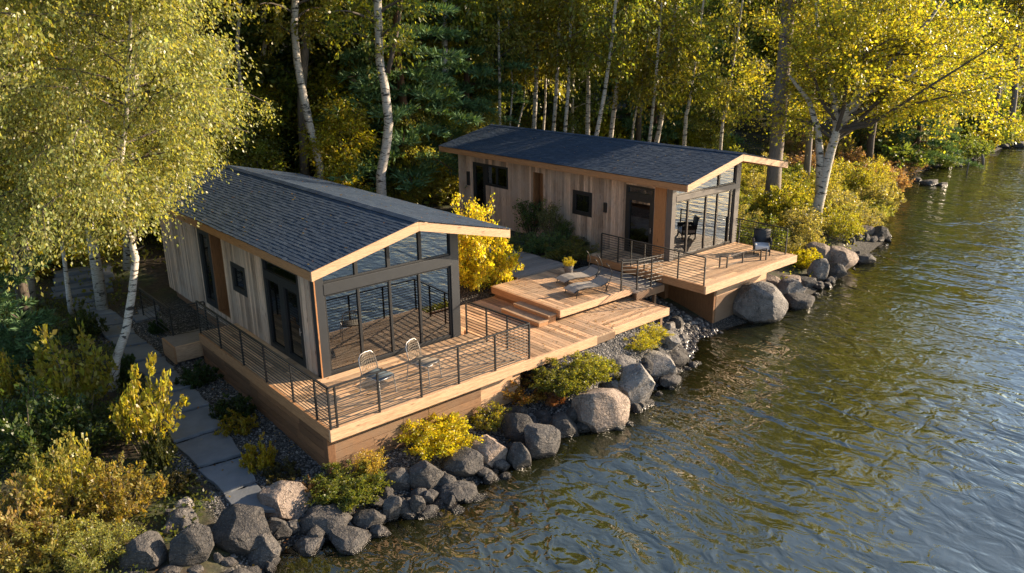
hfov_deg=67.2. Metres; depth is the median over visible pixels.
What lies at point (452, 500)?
stone
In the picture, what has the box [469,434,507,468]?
boulder
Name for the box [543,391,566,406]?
bush
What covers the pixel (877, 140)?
bush
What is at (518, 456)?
boulder
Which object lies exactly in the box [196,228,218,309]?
window
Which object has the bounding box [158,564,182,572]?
boulder
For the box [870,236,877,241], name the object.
stone
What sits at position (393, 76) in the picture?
broadleaf tree
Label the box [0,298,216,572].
ground cover
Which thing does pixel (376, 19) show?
birch tree
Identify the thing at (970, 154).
bush
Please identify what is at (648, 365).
stone
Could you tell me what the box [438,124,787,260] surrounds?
cabin
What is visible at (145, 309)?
flagstone
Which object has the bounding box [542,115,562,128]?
bush
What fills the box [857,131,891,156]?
bush
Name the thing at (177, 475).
plant
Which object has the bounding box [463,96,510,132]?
sapling
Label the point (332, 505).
stone
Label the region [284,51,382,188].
sapling
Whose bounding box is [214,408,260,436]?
plant
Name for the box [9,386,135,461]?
bush
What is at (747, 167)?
bush
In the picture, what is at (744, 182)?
bush
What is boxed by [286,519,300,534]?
boulder
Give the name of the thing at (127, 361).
plant
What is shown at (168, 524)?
boulder
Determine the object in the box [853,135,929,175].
bush
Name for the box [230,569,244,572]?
stone
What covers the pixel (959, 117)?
bush
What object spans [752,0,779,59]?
broadleaf tree
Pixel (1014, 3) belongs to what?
broadleaf tree
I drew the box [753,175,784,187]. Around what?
bush
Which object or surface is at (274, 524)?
boulder
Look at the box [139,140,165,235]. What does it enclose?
sapling
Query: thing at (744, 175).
bush
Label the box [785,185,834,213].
bush
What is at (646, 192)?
transom window
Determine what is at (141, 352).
flagstone
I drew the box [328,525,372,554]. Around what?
boulder
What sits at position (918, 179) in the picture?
boulder
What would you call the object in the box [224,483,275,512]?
flagstone
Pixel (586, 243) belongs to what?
bush
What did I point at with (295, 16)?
birch tree
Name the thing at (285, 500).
boulder
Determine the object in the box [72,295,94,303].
flagstone
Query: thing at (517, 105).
pine tree
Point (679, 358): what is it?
boulder
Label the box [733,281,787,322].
boulder
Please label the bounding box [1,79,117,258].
sapling
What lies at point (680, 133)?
bush
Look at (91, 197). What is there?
birch tree
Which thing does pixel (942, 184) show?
boulder
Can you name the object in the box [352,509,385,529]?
boulder
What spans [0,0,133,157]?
birch tree
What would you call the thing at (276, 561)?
stone
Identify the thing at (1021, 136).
bush
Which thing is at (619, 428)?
stone
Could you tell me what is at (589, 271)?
lounger
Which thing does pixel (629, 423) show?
stone
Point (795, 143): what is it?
bush
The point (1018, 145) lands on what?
boulder
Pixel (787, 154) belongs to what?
bush
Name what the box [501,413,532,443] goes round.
boulder
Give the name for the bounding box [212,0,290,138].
birch tree
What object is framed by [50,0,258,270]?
birch tree
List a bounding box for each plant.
[59,299,109,342]
[108,341,139,385]
[139,416,177,470]
[147,312,167,334]
[155,468,200,496]
[174,358,223,388]
[208,393,256,425]
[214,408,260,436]
[238,432,277,474]
[262,455,301,483]
[562,257,576,266]
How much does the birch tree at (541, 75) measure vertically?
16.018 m
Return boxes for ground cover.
[0,114,546,316]
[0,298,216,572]
[730,134,870,278]
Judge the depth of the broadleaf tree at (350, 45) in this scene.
39.32 m
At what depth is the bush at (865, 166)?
50.83 m
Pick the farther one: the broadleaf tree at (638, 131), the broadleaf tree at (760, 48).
the broadleaf tree at (760, 48)
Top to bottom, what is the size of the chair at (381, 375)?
0.986 m
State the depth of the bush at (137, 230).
33.52 m
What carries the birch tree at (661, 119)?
on the ground at (154, 282)
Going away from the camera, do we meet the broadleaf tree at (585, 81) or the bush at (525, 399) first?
the bush at (525, 399)
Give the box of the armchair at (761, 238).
[752,228,771,255]
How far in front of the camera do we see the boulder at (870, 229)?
38.44 m
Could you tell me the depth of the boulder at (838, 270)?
32.45 m
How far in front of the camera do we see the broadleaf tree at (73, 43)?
30.18 m
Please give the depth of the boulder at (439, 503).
17.06 m
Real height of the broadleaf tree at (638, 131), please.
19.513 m
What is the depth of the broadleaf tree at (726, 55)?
72.62 m
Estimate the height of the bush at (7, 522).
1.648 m
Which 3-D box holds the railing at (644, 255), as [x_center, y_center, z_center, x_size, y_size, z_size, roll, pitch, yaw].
[4.810,-1.006,26.870,0.055,0.968,4.620,-15,23,-38]
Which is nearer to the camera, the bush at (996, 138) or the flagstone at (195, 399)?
the flagstone at (195, 399)
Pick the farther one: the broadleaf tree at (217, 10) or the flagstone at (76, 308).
the broadleaf tree at (217, 10)
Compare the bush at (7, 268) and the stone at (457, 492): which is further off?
the bush at (7, 268)
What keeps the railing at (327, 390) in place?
on the deck at (319, 441)
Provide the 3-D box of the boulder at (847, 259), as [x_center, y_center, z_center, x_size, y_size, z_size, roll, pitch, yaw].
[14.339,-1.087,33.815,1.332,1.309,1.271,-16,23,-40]
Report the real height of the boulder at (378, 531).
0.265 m
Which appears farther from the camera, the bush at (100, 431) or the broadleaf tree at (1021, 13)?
the broadleaf tree at (1021, 13)
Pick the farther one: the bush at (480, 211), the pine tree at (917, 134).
the pine tree at (917, 134)
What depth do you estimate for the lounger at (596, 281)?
25.14 m
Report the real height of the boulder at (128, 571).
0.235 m
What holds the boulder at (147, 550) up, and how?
on the ground at (154, 282)
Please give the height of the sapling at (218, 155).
7.237 m
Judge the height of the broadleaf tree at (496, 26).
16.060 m
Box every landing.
[162,328,205,364]
[573,264,664,303]
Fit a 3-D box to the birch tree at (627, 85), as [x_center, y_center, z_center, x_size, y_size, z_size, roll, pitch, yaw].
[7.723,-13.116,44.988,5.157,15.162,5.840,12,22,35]
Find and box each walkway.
[460,296,668,370]
[471,243,563,281]
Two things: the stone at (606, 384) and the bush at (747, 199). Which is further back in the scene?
the bush at (747, 199)
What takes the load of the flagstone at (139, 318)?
on the ground at (154, 282)
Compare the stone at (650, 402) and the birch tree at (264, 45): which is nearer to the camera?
the stone at (650, 402)
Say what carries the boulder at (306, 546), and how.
on the ground at (154, 282)
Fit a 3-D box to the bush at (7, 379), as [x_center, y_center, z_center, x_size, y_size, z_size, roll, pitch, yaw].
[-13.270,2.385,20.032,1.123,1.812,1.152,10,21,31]
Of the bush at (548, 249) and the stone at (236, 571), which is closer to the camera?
the stone at (236, 571)
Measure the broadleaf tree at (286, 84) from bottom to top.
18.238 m
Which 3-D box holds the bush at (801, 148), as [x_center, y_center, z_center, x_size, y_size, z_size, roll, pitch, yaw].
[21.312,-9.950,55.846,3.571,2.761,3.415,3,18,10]
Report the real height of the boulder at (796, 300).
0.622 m
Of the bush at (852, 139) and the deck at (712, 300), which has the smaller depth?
the deck at (712, 300)
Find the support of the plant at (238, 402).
on the ground at (154, 282)
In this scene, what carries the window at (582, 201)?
in the cabin at (598, 186)
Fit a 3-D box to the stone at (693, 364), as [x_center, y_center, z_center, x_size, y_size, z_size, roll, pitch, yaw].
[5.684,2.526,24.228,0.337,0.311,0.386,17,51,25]
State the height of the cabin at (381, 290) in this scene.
4.133 m
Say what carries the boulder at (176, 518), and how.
on the ground at (154, 282)
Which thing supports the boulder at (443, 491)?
on the ground at (154, 282)
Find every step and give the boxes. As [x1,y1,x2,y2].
[50,285,113,298]
[51,278,112,292]
[53,263,112,277]
[53,271,114,285]
[501,306,548,326]
[513,301,555,323]
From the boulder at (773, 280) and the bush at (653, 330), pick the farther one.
the boulder at (773, 280)
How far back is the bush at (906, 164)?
54.81 m
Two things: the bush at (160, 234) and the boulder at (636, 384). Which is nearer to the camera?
the boulder at (636, 384)
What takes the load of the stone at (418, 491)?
on the ground at (154, 282)
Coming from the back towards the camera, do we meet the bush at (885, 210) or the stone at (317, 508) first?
the bush at (885, 210)
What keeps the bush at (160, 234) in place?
on the ground at (154, 282)
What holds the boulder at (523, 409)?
on the ground at (154, 282)
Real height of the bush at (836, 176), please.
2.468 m
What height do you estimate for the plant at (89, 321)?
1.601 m
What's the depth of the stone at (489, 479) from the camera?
17.91 m
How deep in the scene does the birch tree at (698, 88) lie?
43.58 m
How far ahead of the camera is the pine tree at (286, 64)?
46.92 m
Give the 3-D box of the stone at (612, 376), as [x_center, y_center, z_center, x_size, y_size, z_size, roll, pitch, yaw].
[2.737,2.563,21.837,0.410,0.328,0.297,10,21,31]
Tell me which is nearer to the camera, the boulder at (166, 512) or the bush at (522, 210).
the boulder at (166, 512)
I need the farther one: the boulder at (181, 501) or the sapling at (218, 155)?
the sapling at (218, 155)
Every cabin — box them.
[150,164,510,378]
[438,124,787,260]
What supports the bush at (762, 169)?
on the ground at (154, 282)
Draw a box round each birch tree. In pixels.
[0,0,121,309]
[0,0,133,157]
[0,0,203,309]
[0,0,281,391]
[7,139,100,313]
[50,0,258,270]
[54,182,140,268]
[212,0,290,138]
[235,0,248,166]
[235,0,348,178]
[316,0,442,195]
[455,0,543,124]
[471,0,559,125]
[491,0,572,126]
[504,0,609,130]
[506,0,595,129]
[509,0,568,128]
[521,0,613,131]
[544,0,632,134]
[562,0,675,135]
[583,0,676,137]
[592,0,694,139]
[600,0,711,141]
[624,0,720,142]
[637,0,743,145]
[685,0,778,149]
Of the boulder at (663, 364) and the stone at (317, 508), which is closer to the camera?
the stone at (317, 508)
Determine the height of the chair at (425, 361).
0.986 m
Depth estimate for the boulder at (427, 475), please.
17.37 m
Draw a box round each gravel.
[94,312,539,572]
[510,322,681,422]
[642,295,722,358]
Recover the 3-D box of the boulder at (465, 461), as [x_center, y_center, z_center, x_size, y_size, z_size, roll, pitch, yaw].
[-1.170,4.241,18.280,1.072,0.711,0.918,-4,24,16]
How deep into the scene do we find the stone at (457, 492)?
17.19 m
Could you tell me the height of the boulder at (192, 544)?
0.981 m
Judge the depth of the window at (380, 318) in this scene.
20.49 m
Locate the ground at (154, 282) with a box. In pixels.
[0,46,1023,572]
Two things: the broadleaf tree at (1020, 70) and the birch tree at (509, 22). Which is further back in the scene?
the broadleaf tree at (1020, 70)
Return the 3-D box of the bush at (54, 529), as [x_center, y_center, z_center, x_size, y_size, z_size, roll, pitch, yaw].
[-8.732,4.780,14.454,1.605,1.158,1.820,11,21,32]
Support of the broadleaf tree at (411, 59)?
on the ground at (154, 282)
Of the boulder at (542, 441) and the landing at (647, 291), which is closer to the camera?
the boulder at (542, 441)
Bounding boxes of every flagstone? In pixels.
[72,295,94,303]
[74,302,95,310]
[87,309,115,316]
[96,314,123,326]
[99,324,134,338]
[107,334,146,346]
[122,343,161,361]
[133,310,159,322]
[133,356,173,375]
[138,305,160,313]
[146,370,189,396]
[154,388,209,413]
[162,406,223,443]
[176,429,240,467]
[198,457,255,494]
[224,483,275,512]
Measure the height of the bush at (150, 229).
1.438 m
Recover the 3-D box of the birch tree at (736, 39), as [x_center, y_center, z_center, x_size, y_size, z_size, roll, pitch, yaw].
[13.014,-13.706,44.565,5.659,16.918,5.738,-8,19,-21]
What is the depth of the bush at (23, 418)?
17.59 m
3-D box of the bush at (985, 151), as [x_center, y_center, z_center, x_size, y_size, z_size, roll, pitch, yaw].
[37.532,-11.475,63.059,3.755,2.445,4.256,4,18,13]
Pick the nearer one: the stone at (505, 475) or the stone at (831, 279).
the stone at (505, 475)
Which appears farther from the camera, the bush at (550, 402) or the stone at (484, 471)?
the bush at (550, 402)
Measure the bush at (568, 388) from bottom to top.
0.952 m
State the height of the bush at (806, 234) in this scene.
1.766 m
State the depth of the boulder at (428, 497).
17.07 m
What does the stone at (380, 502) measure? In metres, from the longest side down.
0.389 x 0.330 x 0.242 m
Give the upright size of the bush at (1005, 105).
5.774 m
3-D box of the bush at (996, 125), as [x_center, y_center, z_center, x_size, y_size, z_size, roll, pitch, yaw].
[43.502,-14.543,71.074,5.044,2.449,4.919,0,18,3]
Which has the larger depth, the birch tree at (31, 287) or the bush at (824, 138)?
the bush at (824, 138)
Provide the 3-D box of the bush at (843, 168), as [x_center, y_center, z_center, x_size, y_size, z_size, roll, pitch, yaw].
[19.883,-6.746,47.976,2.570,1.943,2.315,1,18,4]
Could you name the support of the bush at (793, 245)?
on the ground at (154, 282)
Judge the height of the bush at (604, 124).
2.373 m
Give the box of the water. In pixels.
[265,147,1023,572]
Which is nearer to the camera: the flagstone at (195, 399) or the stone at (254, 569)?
the stone at (254, 569)
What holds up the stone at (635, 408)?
on the ground at (154, 282)
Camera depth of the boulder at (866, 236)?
37.90 m
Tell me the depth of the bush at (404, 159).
39.31 m
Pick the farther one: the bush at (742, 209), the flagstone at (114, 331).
the bush at (742, 209)
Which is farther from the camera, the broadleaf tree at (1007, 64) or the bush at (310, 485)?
the broadleaf tree at (1007, 64)
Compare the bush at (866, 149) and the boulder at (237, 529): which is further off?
the bush at (866, 149)
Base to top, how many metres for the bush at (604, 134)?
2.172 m
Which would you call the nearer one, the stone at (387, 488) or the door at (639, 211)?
the stone at (387, 488)
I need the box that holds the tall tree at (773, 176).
[725,0,834,201]
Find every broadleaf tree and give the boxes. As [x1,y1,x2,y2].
[0,0,127,93]
[0,114,100,373]
[81,8,213,78]
[82,2,207,167]
[173,0,245,149]
[178,0,261,90]
[216,0,387,176]
[221,16,308,98]
[254,0,359,175]
[256,0,411,187]
[339,0,431,152]
[384,23,454,61]
[386,1,478,79]
[402,0,496,173]
[448,2,499,91]
[473,2,526,44]
[530,0,615,134]
[545,5,604,118]
[584,0,680,117]
[592,11,644,117]
[597,0,693,140]
[667,0,739,112]
[699,4,755,110]
[701,0,772,125]
[702,0,776,106]
[703,0,1023,230]
[728,52,766,87]
[742,0,774,117]
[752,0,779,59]
[752,0,879,181]
[757,0,830,132]
[757,1,841,126]
[762,49,777,95]
[838,0,953,119]
[847,0,954,162]
[909,0,992,114]
[921,0,1005,109]
[964,8,1023,101]
[977,0,1023,130]
[978,11,1023,93]
[987,0,1023,144]
[1004,56,1023,89]
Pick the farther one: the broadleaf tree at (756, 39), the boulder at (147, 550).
the broadleaf tree at (756, 39)
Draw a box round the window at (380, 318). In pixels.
[322,231,452,375]
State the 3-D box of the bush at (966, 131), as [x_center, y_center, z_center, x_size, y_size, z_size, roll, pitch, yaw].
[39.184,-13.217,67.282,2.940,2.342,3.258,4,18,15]
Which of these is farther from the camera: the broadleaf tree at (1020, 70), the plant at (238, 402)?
the broadleaf tree at (1020, 70)
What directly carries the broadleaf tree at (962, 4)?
on the ground at (154, 282)
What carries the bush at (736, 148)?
on the ground at (154, 282)
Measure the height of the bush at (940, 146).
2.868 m
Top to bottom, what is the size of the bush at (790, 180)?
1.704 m
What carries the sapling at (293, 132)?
on the ground at (154, 282)
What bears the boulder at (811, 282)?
on the ground at (154, 282)
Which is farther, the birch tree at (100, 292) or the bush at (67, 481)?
the birch tree at (100, 292)
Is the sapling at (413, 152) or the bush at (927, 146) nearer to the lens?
the sapling at (413, 152)
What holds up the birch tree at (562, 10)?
on the ground at (154, 282)
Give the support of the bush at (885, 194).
on the ground at (154, 282)
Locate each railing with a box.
[138,288,173,335]
[169,301,208,334]
[195,300,529,429]
[600,233,706,285]
[620,254,663,290]
[735,218,787,254]
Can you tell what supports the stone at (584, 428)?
on the ground at (154, 282)
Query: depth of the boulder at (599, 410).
20.15 m
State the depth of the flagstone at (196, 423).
19.30 m
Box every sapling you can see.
[0,253,71,398]
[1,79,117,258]
[137,95,242,237]
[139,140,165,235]
[175,69,267,169]
[204,41,298,171]
[220,82,292,171]
[248,101,292,166]
[278,97,325,175]
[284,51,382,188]
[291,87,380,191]
[295,63,381,150]
[370,52,440,163]
[378,102,445,197]
[398,70,476,182]
[452,55,512,135]
[454,112,499,138]
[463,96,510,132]
[682,83,742,149]
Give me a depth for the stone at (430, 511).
16.70 m
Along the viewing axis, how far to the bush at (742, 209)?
36.58 m
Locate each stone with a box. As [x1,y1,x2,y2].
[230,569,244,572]
[238,568,251,572]
[248,566,260,572]
[264,562,276,572]
[266,557,280,565]
[273,522,292,538]
[306,504,322,515]
[307,525,325,537]
[330,503,341,507]
[369,495,383,506]
[378,491,394,499]
[381,486,393,492]
[402,509,416,519]
[410,488,426,496]
[416,512,425,519]
[422,504,439,518]
[428,489,438,497]
[445,495,457,507]
[449,486,464,500]
[450,505,464,513]
[462,486,477,502]
[473,493,484,501]
[477,466,491,477]
[482,475,495,483]
[499,472,511,479]
[541,414,552,424]
[566,407,576,420]
[577,422,590,432]
[601,382,612,387]
[606,373,615,380]
[614,425,625,430]
[626,420,633,425]
[630,403,642,412]
[639,402,648,409]
[642,357,649,362]
[642,361,653,371]
[645,399,654,406]
[653,377,659,382]
[655,391,662,395]
[688,361,696,367]
[817,284,824,289]
[824,282,832,287]
[826,276,834,283]
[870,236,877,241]
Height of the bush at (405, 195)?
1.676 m
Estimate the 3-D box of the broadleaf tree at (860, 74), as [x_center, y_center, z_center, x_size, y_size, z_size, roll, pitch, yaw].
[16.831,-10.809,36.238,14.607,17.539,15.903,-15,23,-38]
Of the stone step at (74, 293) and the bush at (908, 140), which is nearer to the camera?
the stone step at (74, 293)
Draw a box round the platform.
[491,268,631,317]
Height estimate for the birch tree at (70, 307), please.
6.596 m
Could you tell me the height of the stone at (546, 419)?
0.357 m
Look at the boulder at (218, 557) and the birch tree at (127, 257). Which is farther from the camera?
the birch tree at (127, 257)
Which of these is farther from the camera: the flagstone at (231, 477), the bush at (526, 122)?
the bush at (526, 122)
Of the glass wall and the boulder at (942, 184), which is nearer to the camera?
the glass wall
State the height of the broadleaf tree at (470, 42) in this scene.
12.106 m
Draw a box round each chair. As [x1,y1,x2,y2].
[358,350,396,399]
[405,338,441,384]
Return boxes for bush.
[0,230,66,277]
[0,298,17,327]
[0,347,30,407]
[0,375,91,466]
[0,416,89,473]
[0,470,68,549]
[0,506,100,572]
[0,528,42,572]
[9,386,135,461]
[18,318,119,411]
[18,425,111,523]
[38,221,122,265]
[48,512,146,572]
[72,451,169,529]
[106,211,154,240]
[107,351,190,453]
[143,219,158,234]
[156,226,162,244]
[276,165,298,172]
[301,475,326,499]
[303,459,395,511]
[351,446,388,476]
[375,181,422,203]
[388,154,429,198]
[392,410,483,461]
[411,174,458,206]
[424,161,458,198]
[450,188,499,262]
[458,229,524,292]
[469,400,511,432]
[492,228,551,253]
[502,370,546,405]
[503,106,542,125]
[504,109,542,128]
[512,198,544,233]
[524,229,571,257]
[528,355,598,397]
[535,197,563,246]
[537,114,578,133]
[541,235,600,261]
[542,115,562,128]
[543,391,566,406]
[553,218,574,240]
[563,350,620,381]
[564,235,589,247]
[577,111,626,135]
[592,125,624,138]
[614,118,630,137]
[614,372,620,380]
[623,330,660,351]
[639,322,675,339]
[660,125,694,144]
[664,113,699,134]
[668,136,709,148]
[686,135,708,145]
[687,120,732,146]
[712,135,739,151]
[715,144,749,166]
[736,214,789,250]
[737,196,765,234]
[738,191,752,216]
[739,194,756,209]
[739,202,776,221]
[740,167,766,200]
[740,178,756,192]
[740,187,764,203]
[741,163,766,179]
[741,171,763,183]
[742,163,763,173]
[748,164,785,174]
[750,179,814,222]
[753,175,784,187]
[756,152,794,169]
[757,212,790,235]
[762,126,812,156]
[763,147,803,161]
[765,157,796,172]
[775,234,809,253]
[779,201,830,231]
[781,171,807,189]
[782,170,801,180]
[783,132,828,157]
[784,214,825,246]
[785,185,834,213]
[787,150,838,169]
[787,163,846,196]
[788,161,815,178]
[790,246,822,268]
[791,179,814,192]
[802,129,828,148]
[812,164,851,182]
[813,136,860,159]
[813,199,866,241]
[814,184,872,220]
[826,113,888,148]
[830,157,878,192]
[832,157,858,170]
[834,191,861,198]
[836,139,862,155]
[836,146,865,165]
[839,132,868,148]
[839,154,899,192]
[845,163,876,177]
[846,201,889,226]
[850,142,893,156]
[852,154,891,172]
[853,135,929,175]
[854,123,903,154]
[854,179,906,210]
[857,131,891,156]
[862,196,897,218]
[868,105,958,152]
[874,154,905,171]
[875,166,915,191]
[879,130,923,155]
[893,156,930,176]
[898,128,957,152]
[926,148,966,167]
[944,98,968,124]
[947,83,1001,133]
[948,141,980,159]
[950,122,976,141]
[953,132,994,159]
[954,124,1003,149]
[968,114,1019,136]
[970,80,1022,125]
[976,117,1023,145]
[993,77,1023,115]
[1002,109,1023,136]
[1004,128,1023,141]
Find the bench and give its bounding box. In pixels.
[719,248,767,267]
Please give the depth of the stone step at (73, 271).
29.47 m
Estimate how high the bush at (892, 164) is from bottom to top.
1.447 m
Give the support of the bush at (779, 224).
on the ground at (154, 282)
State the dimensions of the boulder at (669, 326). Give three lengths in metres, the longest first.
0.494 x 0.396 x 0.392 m
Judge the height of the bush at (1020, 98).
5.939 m
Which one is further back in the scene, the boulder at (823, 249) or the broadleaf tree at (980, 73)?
the broadleaf tree at (980, 73)
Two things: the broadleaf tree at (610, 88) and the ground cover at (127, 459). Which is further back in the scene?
the broadleaf tree at (610, 88)
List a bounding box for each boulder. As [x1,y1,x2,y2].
[118,530,166,570]
[122,569,147,572]
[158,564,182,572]
[162,520,173,534]
[163,509,173,517]
[165,508,198,534]
[169,522,214,566]
[174,496,193,507]
[187,564,203,572]
[211,504,270,555]
[213,552,223,562]
[221,556,238,566]
[247,533,281,569]
[257,480,312,520]
[267,517,285,531]
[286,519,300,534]
[292,535,325,556]
[298,505,352,537]
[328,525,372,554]
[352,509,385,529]
[370,524,391,537]
[379,467,410,490]
[382,495,401,520]
[400,497,410,515]
[409,460,443,489]
[409,495,425,511]
[423,490,434,503]
[432,499,444,508]
[437,480,476,498]
[438,473,456,486]
[442,446,482,476]
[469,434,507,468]
[482,471,499,480]
[493,459,510,471]
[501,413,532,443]
[506,442,531,469]
[510,404,527,414]
[524,423,560,458]
[549,412,578,436]
[571,388,629,432]
[608,380,621,391]
[614,355,635,370]
[618,363,654,403]
[643,350,677,377]
[660,330,680,350]
[660,374,680,387]
[663,321,675,330]
[668,350,689,367]
[669,316,683,328]
[679,334,688,339]
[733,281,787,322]
[766,274,780,284]
[776,277,803,295]
[780,275,800,281]
[784,292,814,308]
[800,276,816,287]
[804,242,830,259]
[807,258,829,280]
[828,246,858,270]
[828,263,847,278]
[845,236,854,244]
[853,234,863,240]
[856,225,874,235]
[857,253,875,263]
[863,233,870,241]
[872,226,889,239]
[910,177,921,181]
[919,179,937,185]
[929,164,941,167]
[936,182,947,186]
[997,143,1009,147]
[1010,141,1023,147]
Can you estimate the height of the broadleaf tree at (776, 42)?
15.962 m
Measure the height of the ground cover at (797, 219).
2.725 m
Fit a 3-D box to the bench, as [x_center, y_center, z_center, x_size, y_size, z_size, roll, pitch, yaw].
[8.316,-1.035,27.679,2.166,0.448,0.218,-10,20,-28]
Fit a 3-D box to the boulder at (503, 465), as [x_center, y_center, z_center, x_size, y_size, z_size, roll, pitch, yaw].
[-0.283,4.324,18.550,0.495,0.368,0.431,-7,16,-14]
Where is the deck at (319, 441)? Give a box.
[177,292,531,474]
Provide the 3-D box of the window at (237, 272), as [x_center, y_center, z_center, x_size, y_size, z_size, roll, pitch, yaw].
[-7.956,-0.231,22.597,0.132,0.900,1.050,-15,23,-38]
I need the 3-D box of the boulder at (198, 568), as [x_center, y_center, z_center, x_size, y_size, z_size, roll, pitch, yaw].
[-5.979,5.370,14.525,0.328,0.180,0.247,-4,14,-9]
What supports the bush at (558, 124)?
on the ground at (154, 282)
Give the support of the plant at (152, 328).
on the ground at (154, 282)
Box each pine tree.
[211,0,328,173]
[277,13,360,158]
[312,0,496,192]
[380,0,537,164]
[484,0,598,117]
[576,0,748,143]
[876,0,986,168]
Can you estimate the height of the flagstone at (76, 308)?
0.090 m
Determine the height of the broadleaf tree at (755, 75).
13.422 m
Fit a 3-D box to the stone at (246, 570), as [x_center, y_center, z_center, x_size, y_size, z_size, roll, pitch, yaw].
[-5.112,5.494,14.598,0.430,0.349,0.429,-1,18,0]
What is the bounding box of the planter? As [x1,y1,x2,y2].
[564,266,572,272]
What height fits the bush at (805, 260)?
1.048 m
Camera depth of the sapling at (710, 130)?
53.34 m
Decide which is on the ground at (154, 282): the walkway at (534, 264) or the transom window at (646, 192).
the walkway at (534, 264)
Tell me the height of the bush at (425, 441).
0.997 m
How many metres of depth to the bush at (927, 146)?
59.62 m
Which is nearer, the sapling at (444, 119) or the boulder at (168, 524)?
the boulder at (168, 524)
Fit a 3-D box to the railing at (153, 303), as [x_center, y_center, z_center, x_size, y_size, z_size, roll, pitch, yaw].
[-11.311,0.809,24.458,0.055,1.017,3.040,-15,23,-38]
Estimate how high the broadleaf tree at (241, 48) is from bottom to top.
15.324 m
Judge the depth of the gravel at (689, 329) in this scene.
26.88 m
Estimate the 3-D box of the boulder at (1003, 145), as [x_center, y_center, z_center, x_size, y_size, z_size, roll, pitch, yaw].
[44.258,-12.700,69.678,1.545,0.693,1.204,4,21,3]
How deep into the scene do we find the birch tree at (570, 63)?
42.86 m
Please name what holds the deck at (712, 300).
on the ground at (154, 282)
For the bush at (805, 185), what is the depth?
42.80 m
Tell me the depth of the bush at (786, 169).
49.32 m
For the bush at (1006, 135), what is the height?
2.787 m
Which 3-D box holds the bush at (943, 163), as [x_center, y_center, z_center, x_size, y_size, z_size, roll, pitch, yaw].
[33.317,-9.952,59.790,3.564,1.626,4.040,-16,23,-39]
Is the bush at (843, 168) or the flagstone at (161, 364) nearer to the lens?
the flagstone at (161, 364)
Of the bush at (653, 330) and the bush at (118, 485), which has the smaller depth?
the bush at (118, 485)
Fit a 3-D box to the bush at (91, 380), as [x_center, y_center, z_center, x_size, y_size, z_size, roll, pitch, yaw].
[-11.302,2.178,19.685,2.210,2.728,2.266,-16,23,-39]
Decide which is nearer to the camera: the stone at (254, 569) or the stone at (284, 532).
the stone at (254, 569)
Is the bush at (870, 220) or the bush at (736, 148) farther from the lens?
the bush at (736, 148)
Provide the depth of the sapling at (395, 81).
42.89 m
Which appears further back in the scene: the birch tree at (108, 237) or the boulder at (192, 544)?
the birch tree at (108, 237)
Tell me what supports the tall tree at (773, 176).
on the ground at (154, 282)
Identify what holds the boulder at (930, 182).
in the water
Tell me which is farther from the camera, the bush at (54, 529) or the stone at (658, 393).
the stone at (658, 393)
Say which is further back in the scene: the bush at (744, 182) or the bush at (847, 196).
the bush at (744, 182)
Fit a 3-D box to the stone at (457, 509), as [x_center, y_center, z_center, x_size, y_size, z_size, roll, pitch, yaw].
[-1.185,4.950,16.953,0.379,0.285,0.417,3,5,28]
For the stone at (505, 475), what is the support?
on the ground at (154, 282)
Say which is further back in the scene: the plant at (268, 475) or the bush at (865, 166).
the bush at (865, 166)
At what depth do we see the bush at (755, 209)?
39.61 m
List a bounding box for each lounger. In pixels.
[555,250,602,284]
[563,259,611,298]
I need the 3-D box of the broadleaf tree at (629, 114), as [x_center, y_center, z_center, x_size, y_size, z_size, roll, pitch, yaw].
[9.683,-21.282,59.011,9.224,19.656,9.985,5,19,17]
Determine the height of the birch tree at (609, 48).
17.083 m
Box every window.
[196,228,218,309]
[230,261,247,297]
[261,258,298,289]
[322,231,452,375]
[485,164,507,189]
[572,189,591,217]
[626,184,654,198]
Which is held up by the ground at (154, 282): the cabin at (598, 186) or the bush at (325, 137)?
the bush at (325, 137)
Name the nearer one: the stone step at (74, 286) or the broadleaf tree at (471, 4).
the stone step at (74, 286)
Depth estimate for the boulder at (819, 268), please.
32.03 m
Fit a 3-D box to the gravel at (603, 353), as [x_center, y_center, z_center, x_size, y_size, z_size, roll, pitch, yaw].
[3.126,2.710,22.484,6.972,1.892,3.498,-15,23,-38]
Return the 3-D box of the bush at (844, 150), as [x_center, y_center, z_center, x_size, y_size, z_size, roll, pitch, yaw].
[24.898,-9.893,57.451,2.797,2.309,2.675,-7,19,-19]
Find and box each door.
[263,272,287,355]
[280,281,306,368]
[473,162,485,210]
[624,194,653,255]
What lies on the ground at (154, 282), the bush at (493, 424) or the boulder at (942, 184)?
the bush at (493, 424)
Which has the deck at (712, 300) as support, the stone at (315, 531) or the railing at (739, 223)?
the railing at (739, 223)
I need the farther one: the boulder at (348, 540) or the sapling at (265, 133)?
the sapling at (265, 133)
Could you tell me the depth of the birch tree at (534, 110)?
46.53 m
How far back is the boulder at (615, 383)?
21.54 m
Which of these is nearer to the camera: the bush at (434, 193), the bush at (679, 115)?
the bush at (434, 193)
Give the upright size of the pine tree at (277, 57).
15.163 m
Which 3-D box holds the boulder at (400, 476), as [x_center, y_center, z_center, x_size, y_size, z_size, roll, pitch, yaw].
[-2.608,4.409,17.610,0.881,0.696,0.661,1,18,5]
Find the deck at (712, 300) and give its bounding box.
[572,242,796,322]
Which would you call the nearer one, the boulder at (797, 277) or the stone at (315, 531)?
the stone at (315, 531)
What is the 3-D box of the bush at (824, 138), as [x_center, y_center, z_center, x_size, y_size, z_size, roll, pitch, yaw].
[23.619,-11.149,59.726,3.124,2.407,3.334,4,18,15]
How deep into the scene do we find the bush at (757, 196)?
42.61 m

